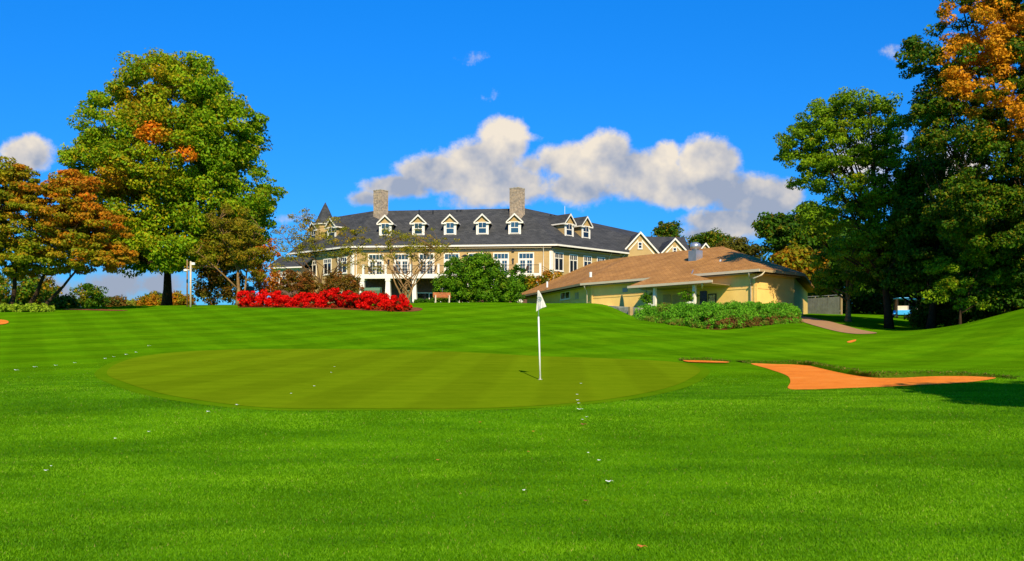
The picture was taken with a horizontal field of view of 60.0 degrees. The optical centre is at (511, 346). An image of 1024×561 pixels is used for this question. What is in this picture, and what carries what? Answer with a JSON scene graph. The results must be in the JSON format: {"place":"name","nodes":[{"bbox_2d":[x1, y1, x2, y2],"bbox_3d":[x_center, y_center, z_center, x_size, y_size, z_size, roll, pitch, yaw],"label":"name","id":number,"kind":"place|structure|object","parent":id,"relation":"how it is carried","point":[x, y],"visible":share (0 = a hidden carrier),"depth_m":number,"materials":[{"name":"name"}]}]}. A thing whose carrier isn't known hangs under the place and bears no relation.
{"place":"outdoors","nodes":[
{"label":"outdoors","id":0,"kind":"place"},
{"bbox_2d":[0,302,1023,560],"bbox_3d":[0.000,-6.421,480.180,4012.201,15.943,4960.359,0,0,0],"label":"ground","id":1,"kind":"structure","parent":0,"point":[80,338],"depth_m":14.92,"materials":[{"name":"green plant"}]},
{"bbox_2d":[0,319,8,323],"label":"sand bunker edge","id":2,"kind":"object","parent":1,"relation":"on","point":[3,321],"visible":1,"depth_m":47.11,"materials":[{"name":"orange sand"}]},
{"bbox_2d":[0,302,10,311],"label":"hosta clump","id":3,"kind":"object","parent":1,"relation":"on","point":[3,307],"visible":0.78,"depth_m":56.66,"materials":[{"name":"green plant"}]},
{"bbox_2d":[7,303,30,311],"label":"hosta clump","id":4,"kind":"object","parent":1,"relation":"on","point":[15,307],"visible":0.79,"depth_m":56.59,"materials":[{"name":"green plant"}]},
{"bbox_2d":[0,271,51,305],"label":"background bush","id":5,"kind":"object","parent":1,"relation":"on","point":[26,290],"visible":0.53,"depth_m":83.12,"materials":[{"name":"green plant"}]},
{"bbox_2d":[27,303,54,311],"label":"hosta clump","id":6,"kind":"object","parent":1,"relation":"on","point":[36,307],"visible":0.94,"depth_m":56.52,"materials":[{"name":"green plant"}]},
{"bbox_2d":[28,274,62,304],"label":"background bush","id":7,"kind":"object","parent":1,"relation":"on","point":[54,289],"visible":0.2,"depth_m":87.56,"materials":[{"name":"green plant"}]},
{"bbox_2d":[43,294,82,308],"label":"dark shrub","id":8,"kind":"object","parent":1,"relation":"on","point":[63,302],"visible":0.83,"depth_m":65.41,"materials":[{"name":"green plant"}]},
{"bbox_2d":[0,155,139,304],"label":"turning maple tree","id":9,"kind":"object","parent":1,"relation":"on","point":[60,232],"visible":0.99,"depth_m":56.63,"materials":[{"name":"orange plant"}]},
{"bbox_2d":[68,283,110,307],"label":"evergreen bush","id":10,"kind":"object","parent":1,"relation":"on","point":[90,296],"visible":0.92,"depth_m":99.42,"materials":[{"name":"green plant"}]},
{"bbox_2d":[64,309,125,310],"bbox_3d":[-28.075,-2.478,59.148,7.101,0.313,1.466,0,0,37],"label":"mulch bed under tree","id":11,"kind":"object","parent":1,"relation":"on","point":[96,309],"visible":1,"depth_m":59.05,"materials":[{"name":"brown soil"}]},
{"bbox_2d":[103,294,129,306],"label":"orange bush","id":12,"kind":"object","parent":1,"relation":"on","point":[117,300],"visible":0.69,"depth_m":104.27,"materials":[{"name":"brown plant"}]},
{"bbox_2d":[126,298,136,305],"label":"bush","id":13,"kind":"object","parent":1,"relation":"on","point":[132,302],"visible":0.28,"depth_m":109.30,"materials":[{"name":"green plant"}]},
{"bbox_2d":[134,294,161,305],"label":"orange bush","id":14,"kind":"object","parent":1,"relation":"on","point":[152,300],"visible":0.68,"depth_m":101.16,"materials":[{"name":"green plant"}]},
{"bbox_2d":[142,291,162,297],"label":"evergreen bush","id":15,"kind":"object","parent":1,"relation":"on","point":[156,293],"visible":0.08,"depth_m":119.39,"materials":[{"name":"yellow plant"}]},
{"bbox_2d":[51,47,288,305],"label":"maple tree","id":16,"kind":"object","parent":1,"relation":"on","point":[192,128],"visible":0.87,"depth_m":67.06,"materials":[{"name":"green plant"}]},
{"bbox_2d":[172,289,195,304],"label":"orange bush","id":17,"kind":"object","parent":1,"relation":"on","point":[179,299],"visible":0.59,"depth_m":95.07,"materials":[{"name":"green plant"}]},
{"bbox_2d":[186,259,187,306],"bbox_3d":[-23.071,-4.513,63.000,0.120,3.348,0.114,0,0,0],"label":"utility pole","id":18,"kind":"object","parent":1,"relation":"on","point":[187,283],"visible":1,"depth_m":62.96,"materials":[{"name":"brown"}]},
{"bbox_2d":[183,261,194,306],"bbox_3d":[-22.562,-4.367,62.000,0.800,3.196,0.280,0,0,0],"label":"light pole","id":19,"kind":"object","parent":1,"relation":"on","point":[191,264],"visible":0.94,"depth_m":61.94,"materials":[{"name":"metal"}]},
{"bbox_2d":[189,257,249,304],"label":"olive bush","id":20,"kind":"object","parent":1,"relation":"on","point":[218,280],"visible":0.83,"depth_m":67.92,"materials":[{"name":"green plant"}]},
{"bbox_2d":[184,203,275,304],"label":"young tree","id":21,"kind":"object","parent":1,"relation":"on","point":[242,256],"visible":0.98,"depth_m":65.54,"materials":[{"name":"green plant"}]},
{"bbox_2d":[246,286,254,302],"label":"litter bin","id":22,"kind":"object","parent":1,"relation":"on","point":[251,288],"visible":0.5,"depth_m":71.76,"materials":[{"name":"teal plastic"}]},
{"bbox_2d":[250,227,282,302],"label":"red brown tree","id":23,"kind":"object","parent":1,"relation":"on","point":[269,284],"visible":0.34,"depth_m":91.51,"materials":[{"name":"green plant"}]},
{"bbox_2d":[276,269,322,296],"bbox_3d":[-15.223,-4.172,63.464,3.474,2.758,3.060,0,0,0],"label":"olive shrub","id":24,"kind":"object","parent":1,"relation":"on","point":[303,282],"visible":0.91,"depth_m":63.09,"materials":[{"name":"brown plant"}]},
{"bbox_2d":[267,208,372,293],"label":"crabapple tree","id":25,"kind":"object","parent":1,"relation":"on","point":[306,221],"visible":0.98,"depth_m":65.80,"materials":[{"name":"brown plant"}]},
{"bbox_2d":[241,306,421,311],"bbox_3d":[-11.721,-2.517,59.053,13.510,0.702,4.189,0,0,21],"label":"mulch bed","id":26,"kind":"object","parent":1,"relation":"on","point":[415,309],"visible":0.45,"depth_m":57.67,"materials":[{"name":"brown soil"}]},
{"bbox_2d":[236,288,273,306],"bbox_3d":[-17.524,-3.250,60.569,2.481,1.421,2.149,0,0,0],"label":"red shrub","id":27,"kind":"object","parent":26,"relation":"on","point":[244,296],"visible":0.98,"depth_m":60.04,"materials":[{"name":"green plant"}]},
{"bbox_2d":[264,289,301,307],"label":"red shrub","id":28,"kind":"object","parent":26,"relation":"on","point":[284,300],"visible":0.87,"depth_m":59.49,"materials":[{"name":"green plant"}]},
{"bbox_2d":[293,291,326,307],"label":"red shrub","id":29,"kind":"object","parent":26,"relation":"on","point":[304,299],"visible":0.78,"depth_m":59.23,"materials":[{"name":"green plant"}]},
{"bbox_2d":[313,287,349,307],"bbox_3d":[-11.746,-3.181,59.068,2.351,1.495,2.403,0,0,-44],"label":"red shrub","id":30,"kind":"object","parent":26,"relation":"on","point":[333,298],"visible":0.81,"depth_m":58.55,"materials":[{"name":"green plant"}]},
{"bbox_2d":[341,290,368,308],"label":"red shrub","id":31,"kind":"object","parent":26,"relation":"on","point":[353,300],"visible":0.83,"depth_m":57.40,"materials":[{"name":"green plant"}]},
{"bbox_2d":[362,290,389,309],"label":"red shrub","id":32,"kind":"object","parent":26,"relation":"on","point":[374,299],"visible":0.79,"depth_m":56.62,"materials":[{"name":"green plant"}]},
{"bbox_2d":[382,293,412,311],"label":"red shrub","id":33,"kind":"object","parent":26,"relation":"on","point":[395,303],"visible":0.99,"depth_m":55.41,"materials":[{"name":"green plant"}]},
{"bbox_2d":[320,271,364,293],"bbox_3d":[-12.133,-4.131,63.423,3.194,2.647,2.862,0,0,0],"label":"olive shrub","id":34,"kind":"object","parent":1,"relation":"on","point":[349,282],"visible":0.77,"depth_m":63.04,"materials":[{"name":"brown plant"}]},
{"bbox_2d":[361,288,380,295],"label":"utility box","id":35,"kind":"object","parent":1,"relation":"on","point":[377,290],"visible":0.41,"depth_m":95.52,"materials":[{"name":"green paint"}]},
{"bbox_2d":[94,348,709,410],"bbox_3d":[-3.299,0.544,24.032,18.082,0.954,19.884,0,0,0],"label":"green fringe","id":36,"kind":"object","parent":1,"relation":"on","point":[101,373],"visible":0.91,"depth_m":16.39,"materials":[{"name":"green plant"}]},
{"bbox_2d":[107,349,699,408],"bbox_3d":[-3.307,0.545,23.987,17.617,0.914,19.327,0,0,0],"label":"putting green","id":37,"kind":"object","parent":36,"relation":"on","point":[316,378],"visible":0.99,"depth_m":21.38,"materials":[{"name":"green plant"}]},
{"bbox_2d":[536,290,545,379],"bbox_3d":[0.703,-0.260,21.265,0.192,2.176,0.149,0,0,-39],"label":"flagstick","id":38,"kind":"object","parent":37,"relation":"on","point":[540,303],"visible":0.99,"depth_m":21.23,"materials":[{"name":"white paint"}]},
{"bbox_2d":[361,227,459,300],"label":"crabapple tree","id":39,"kind":"object","parent":1,"relation":"on","point":[436,244],"visible":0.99,"depth_m":69.94,"materials":[{"name":"brown plant"}]},
{"bbox_2d":[409,254,413,302],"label":"lamp post","id":40,"kind":"object","parent":1,"relation":"on","point":[411,275],"visible":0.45,"depth_m":100.95,"materials":[{"name":"black metal"}]},
{"bbox_2d":[414,297,428,302],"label":"foundation shrub","id":41,"kind":"object","parent":1,"relation":"on","point":[420,300],"visible":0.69,"depth_m":98.73,"materials":[{"name":"green plant"}]},
{"bbox_2d":[424,299,439,302],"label":"foundation shrub","id":42,"kind":"object","parent":1,"relation":"on","point":[430,301],"visible":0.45,"depth_m":98.57,"materials":[{"name":"green plant"}]},
{"bbox_2d":[433,292,450,302],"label":"park bench","id":43,"kind":"object","parent":1,"relation":"on","point":[448,295],"visible":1,"depth_m":80.16,"materials":[{"name":"red wood"}]},
{"bbox_2d":[431,250,525,302],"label":"yew bush","id":44,"kind":"object","parent":1,"relation":"on","point":[471,271],"visible":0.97,"depth_m":84.39,"materials":[{"name":"green plant"}]},
{"bbox_2d":[268,187,709,303],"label":"clubhouse","id":45,"kind":"structure","parent":1,"relation":"on","point":[536,242],"depth_m":113.82,"materials":[{"name":"beige"}]},
{"bbox_2d":[308,260,316,275],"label":"window","id":46,"kind":"structure","parent":45,"relation":"in","point":[312,264],"depth_m":118.38,"materials":[{"name":"white paint"}]},
{"bbox_2d":[323,258,331,275],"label":"window","id":47,"kind":"structure","parent":45,"relation":"in","point":[327,263],"depth_m":116.26,"materials":[{"name":"white paint"}]},
{"bbox_2d":[337,257,346,273],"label":"window","id":48,"kind":"structure","parent":45,"relation":"in","point":[344,258],"depth_m":114.07,"materials":[{"name":"white paint"}]},
{"bbox_2d":[368,254,383,272],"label":"french door","id":49,"kind":"structure","parent":45,"relation":"in","point":[372,256],"depth_m":112.54,"materials":[{"name":"white paint"}]},
{"bbox_2d":[394,254,408,273],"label":"french door","id":50,"kind":"structure","parent":45,"relation":"in","point":[403,261],"depth_m":112.24,"materials":[{"name":"white paint"}]},
{"bbox_2d":[417,292,432,298],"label":"window","id":51,"kind":"structure","parent":45,"relation":"in","point":[423,295],"depth_m":112.05,"materials":[{"name":"glass"}]},
{"bbox_2d":[419,253,433,273],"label":"french door","id":52,"kind":"structure","parent":45,"relation":"in","point":[421,255],"depth_m":111.97,"materials":[{"name":"white paint"}]},
{"bbox_2d":[444,253,459,270],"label":"french door","id":53,"kind":"structure","parent":45,"relation":"in","point":[456,254],"depth_m":111.72,"materials":[{"name":"white paint"}]},
{"bbox_2d":[493,253,508,270],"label":"french door","id":54,"kind":"structure","parent":45,"relation":"in","point":[503,258],"depth_m":111.15,"materials":[{"name":"white paint"}]},
{"bbox_2d":[518,252,533,271],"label":"french door","id":55,"kind":"structure","parent":45,"relation":"in","point":[525,259],"depth_m":110.88,"materials":[{"name":"white paint"}]},
{"bbox_2d":[554,252,563,271],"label":"window","id":56,"kind":"structure","parent":45,"relation":"in","point":[558,256],"depth_m":111.59,"materials":[{"name":"white paint"}]},
{"bbox_2d":[569,254,577,272],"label":"window","id":57,"kind":"structure","parent":45,"relation":"in","point":[573,259],"depth_m":113.48,"materials":[{"name":"white paint"}]},
{"bbox_2d":[583,255,591,266],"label":"window","id":58,"kind":"structure","parent":45,"relation":"in","point":[587,260],"depth_m":115.30,"materials":[{"name":"white paint"}]},
{"bbox_2d":[597,257,604,260],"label":"window","id":59,"kind":"structure","parent":45,"relation":"in","point":[598,258],"depth_m":117.29,"materials":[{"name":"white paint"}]},
{"bbox_2d":[509,264,527,299],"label":"green tree","id":60,"kind":"object","parent":1,"relation":"on","point":[517,268],"visible":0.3,"depth_m":96.85,"materials":[{"name":"green plant"}]},
{"bbox_2d":[523,269,562,291],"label":"orange shrub","id":61,"kind":"object","parent":1,"relation":"on","point":[531,282],"visible":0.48,"depth_m":98.05,"materials":[{"name":"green plant"}]},
{"bbox_2d":[619,295,623,306],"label":"patio umbrella","id":62,"kind":"object","parent":1,"relation":"on","point":[621,301],"visible":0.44,"depth_m":69.17,"materials":[{"name":"fabric"}]},
{"bbox_2d":[610,306,642,314],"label":"retaining wall","id":63,"kind":"structure","parent":1,"relation":"on","point":[629,310],"depth_m":56.23,"materials":[{"name":"stone"}]},
{"bbox_2d":[520,242,812,314],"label":"golf shop","id":64,"kind":"structure","parent":1,"relation":"on","point":[722,274],"depth_m":68.72,"materials":[{"name":"brown"}]},
{"bbox_2d":[560,291,569,300],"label":"window","id":65,"kind":"structure","parent":64,"relation":"in","point":[563,295],"depth_m":80.06,"materials":[{"name":"glass"}]},
{"bbox_2d":[638,288,652,303],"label":"hanging basket","id":66,"kind":"object","parent":64,"relation":"hanging from","point":[647,297],"visible":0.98,"depth_m":65.23,"materials":[{"name":"green plant"}]},
{"bbox_2d":[673,294,684,303],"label":"door","id":67,"kind":"structure","parent":64,"relation":"in","point":[676,298],"depth_m":66.34,"materials":[{"name":"paint"}]},
{"bbox_2d":[677,285,699,301],"bbox_3d":[12.378,-3.731,62.316,1.615,1.218,1.153,0,0,11],"label":"hanging basket","id":68,"kind":"object","parent":64,"relation":"hanging from","point":[687,295],"visible":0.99,"depth_m":62.19,"materials":[{"name":"green plant"}]},
{"bbox_2d":[700,291,706,303],"bbox_3d":[13.915,-2.900,64.453,0.048,2.300,0.636,0,0,-39],"label":"glass door","id":69,"kind":"structure","parent":64,"relation":"in","point":[703,294],"depth_m":64.42,"materials":[{"name":"black glass"}]},
{"bbox_2d":[651,220,684,237],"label":"background tree","id":70,"kind":"object","parent":1,"relation":"on","point":[669,229],"visible":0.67,"depth_m":164.07,"materials":[{"name":"green plant"}]},
{"bbox_2d":[677,357,730,361],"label":"rough grass","id":71,"kind":"structure","parent":1,"relation":"on","point":[702,359],"depth_m":29.52,"materials":[{"name":"green plant"}]},
{"bbox_2d":[683,360,726,362],"bbox_3d":[6.328,0.479,29.013,1.847,0.074,0.965,0,0,-22],"label":"sand bunker slit","id":72,"kind":"object","parent":1,"relation":"on","point":[704,361],"visible":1,"depth_m":29.00,"materials":[{"name":"orange sand"}]},
{"bbox_2d":[682,358,727,361],"bbox_3d":[6.368,0.457,29.413,1.713,0.138,0.288,0,0,-15],"label":"turf face","id":73,"kind":"object","parent":1,"relation":"on","point":[705,359],"visible":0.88,"depth_m":29.53},
{"bbox_2d":[686,227,733,248],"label":"background tree","id":74,"kind":"object","parent":1,"relation":"on","point":[711,238],"visible":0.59,"depth_m":148.63,"materials":[{"name":"green plant"}]},
{"bbox_2d":[710,236,768,259],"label":"background tree","id":75,"kind":"object","parent":1,"relation":"on","point":[747,249],"visible":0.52,"depth_m":138.98,"materials":[{"name":"green plant"}]},
{"bbox_2d":[769,244,830,281],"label":"turning tree","id":76,"kind":"object","parent":1,"relation":"on","point":[795,257],"visible":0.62,"depth_m":83.03,"materials":[{"name":"yellow plant"}]},
{"bbox_2d":[751,199,850,269],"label":"background tree","id":77,"kind":"object","parent":1,"relation":"on","point":[778,231],"visible":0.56,"depth_m":95.10,"materials":[{"name":"green plant"}]},
{"bbox_2d":[808,294,841,314],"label":"board fence","id":78,"kind":"object","parent":1,"relation":"on","point":[827,305],"visible":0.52,"depth_m":87.47,"materials":[{"name":"grey wood"}]},
{"bbox_2d":[808,249,851,299],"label":"background tree","id":79,"kind":"object","parent":1,"relation":"on","point":[835,273],"visible":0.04,"depth_m":98.78,"materials":[{"name":"green plant"}]},
{"bbox_2d":[809,235,876,321],"bbox_3d":[23.313,-4.741,62.038,5.414,6.302,3.902,0,0,0],"label":"tree","id":80,"kind":"object","parent":1,"relation":"on","point":[822,276],"visible":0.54,"depth_m":61.69,"materials":[{"name":"green plant"}]},
{"bbox_2d":[761,218,928,313],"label":"woodland","id":81,"kind":"object","parent":1,"relation":"on","point":[863,303],"visible":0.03,"depth_m":100.44,"materials":[{"name":"green plant"}]},
{"bbox_2d":[772,86,921,328],"bbox_3d":[22.064,-8.946,58.067,10.078,15.885,5.752,0,0,0],"label":"locust tree","id":82,"kind":"object","parent":1,"relation":"on","point":[869,242],"visible":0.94,"depth_m":57.25,"materials":[{"name":"green plant"}]},
{"bbox_2d":[751,363,995,388],"bbox_3d":[9.461,0.721,23.626,5.247,0.342,11.437,0,0,11],"label":"sand bunker","id":83,"kind":"object","parent":1,"relation":"on","point":[805,377],"visible":0.97,"depth_m":21.21},
{"bbox_2d":[738,360,1013,377],"bbox_3d":[9.343,0.625,25.784,2.812,0.322,10.672,0,0,-16],"label":"turf lip","id":84,"kind":"object","parent":1,"relation":"on","point":[830,368],"visible":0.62,"depth_m":24.11,"materials":[{"name":"green plant"}]},
{"bbox_2d":[737,359,1021,377],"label":"rough grass","id":85,"kind":"structure","parent":84,"relation":"on","point":[929,371],"depth_m":22.32,"materials":[{"name":"green plant"}]},
{"bbox_2d":[851,220,903,309],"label":"background tree","id":86,"kind":"object","parent":1,"relation":"on","point":[869,291],"visible":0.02,"depth_m":91.85,"materials":[{"name":"green plant"}]},
{"bbox_2d":[741,361,1016,378],"bbox_3d":[9.343,0.627,25.256,2.565,0.305,9.833,0,0,-16],"label":"turf face","id":87,"kind":"object","parent":1,"relation":"on","point":[899,375],"visible":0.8,"depth_m":22.12},
{"bbox_2d":[849,258,930,306],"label":"woodland tree","id":88,"kind":"object","parent":1,"relation":"on","point":[878,289],"visible":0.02,"depth_m":68.02,"materials":[{"name":"green plant"}]},
{"bbox_2d":[893,297,909,317],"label":"golf cart","id":89,"kind":"object","parent":1,"relation":"on","point":[900,310],"visible":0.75,"depth_m":83.31,"materials":[{"name":"white paint"}]},
{"bbox_2d":[868,152,979,328],"bbox_3d":[26.303,-6.662,56.220,6.682,11.417,6.608,0,0,-25],"label":"woodland tree","id":90,"kind":"object","parent":1,"relation":"on","point":[911,253],"visible":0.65,"depth_m":55.05,"materials":[{"name":"green plant"}]},
{"bbox_2d":[903,299,951,328],"bbox_3d":[27.424,-2.199,58.057,3.369,2.348,2.916,0,0,0],"label":"undergrowth bush","id":91,"kind":"object","parent":1,"relation":"on","point":[918,314],"visible":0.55,"depth_m":57.61,"materials":[{"name":"green plant"}]},
{"bbox_2d":[936,300,979,326],"bbox_3d":[28.902,-2.339,57.014,3.330,2.310,2.931,0,0,0],"label":"undergrowth bush","id":92,"kind":"object","parent":1,"relation":"on","point":[948,314],"visible":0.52,"depth_m":56.38,"materials":[{"name":"green plant"}]},
{"bbox_2d":[893,0,1023,310],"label":"tall oak tree","id":93,"kind":"object","parent":1,"relation":"on","point":[993,130],"visible":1,"depth_m":47.14,"materials":[{"name":"green plant"}]},
{"bbox_2d":[917,248,1011,324],"bbox_3d":[25.856,-3.417,50.570,5.418,4.616,2.317,0,0,0],"label":"tree","id":94,"kind":"object","parent":1,"relation":"on","point":[945,284],"visible":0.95,"depth_m":50.33,"materials":[{"name":"green plant"}]},
{"bbox_2d":[922,177,1023,268],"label":"woodland tree","id":95,"kind":"object","parent":1,"relation":"on","point":[986,223],"depth_m":58.45,"materials":[{"name":"green plant"}]},
{"bbox_2d":[941,219,1023,313],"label":"woodland tree","id":96,"kind":"object","parent":1,"relation":"on","point":[1003,296],"visible":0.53,"depth_m":50.92,"materials":[{"name":"green plant"}]},
{"bbox_2d":[967,304,1013,321],"bbox_3d":[29.857,-2.615,54.939,3.154,2.518,3.150,0,0,0],"label":"undergrowth bush","id":97,"kind":"object","parent":1,"relation":"on","point":[980,314],"visible":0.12,"depth_m":54.84,"materials":[{"name":"green plant"}]},
{"bbox_2d":[0,0,1023,304],"label":"sky","id":98,"kind":"structure","parent":0,"point":[631,115],"materials":[{"name":"blue"}]},
{"bbox_2d":[799,316,875,333],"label":"path","id":99,"kind":"structure","parent":0,"point":[828,325],"depth_m":53.67,"materials":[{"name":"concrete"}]},
{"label":"hedge mulch","id":100,"kind":"structure","parent":0,"visible":0},
{"bbox_2d":[632,300,802,328],"bbox_3d":[13.124,-1.923,54.302,11.455,2.052,9.900,0,0,0],"label":"juniper hedge","id":101,"kind":"object","parent":100,"relation":"on","point":[716,315],"visible":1,"depth_m":52.50,"materials":[{"name":"green plant"}]}
]}

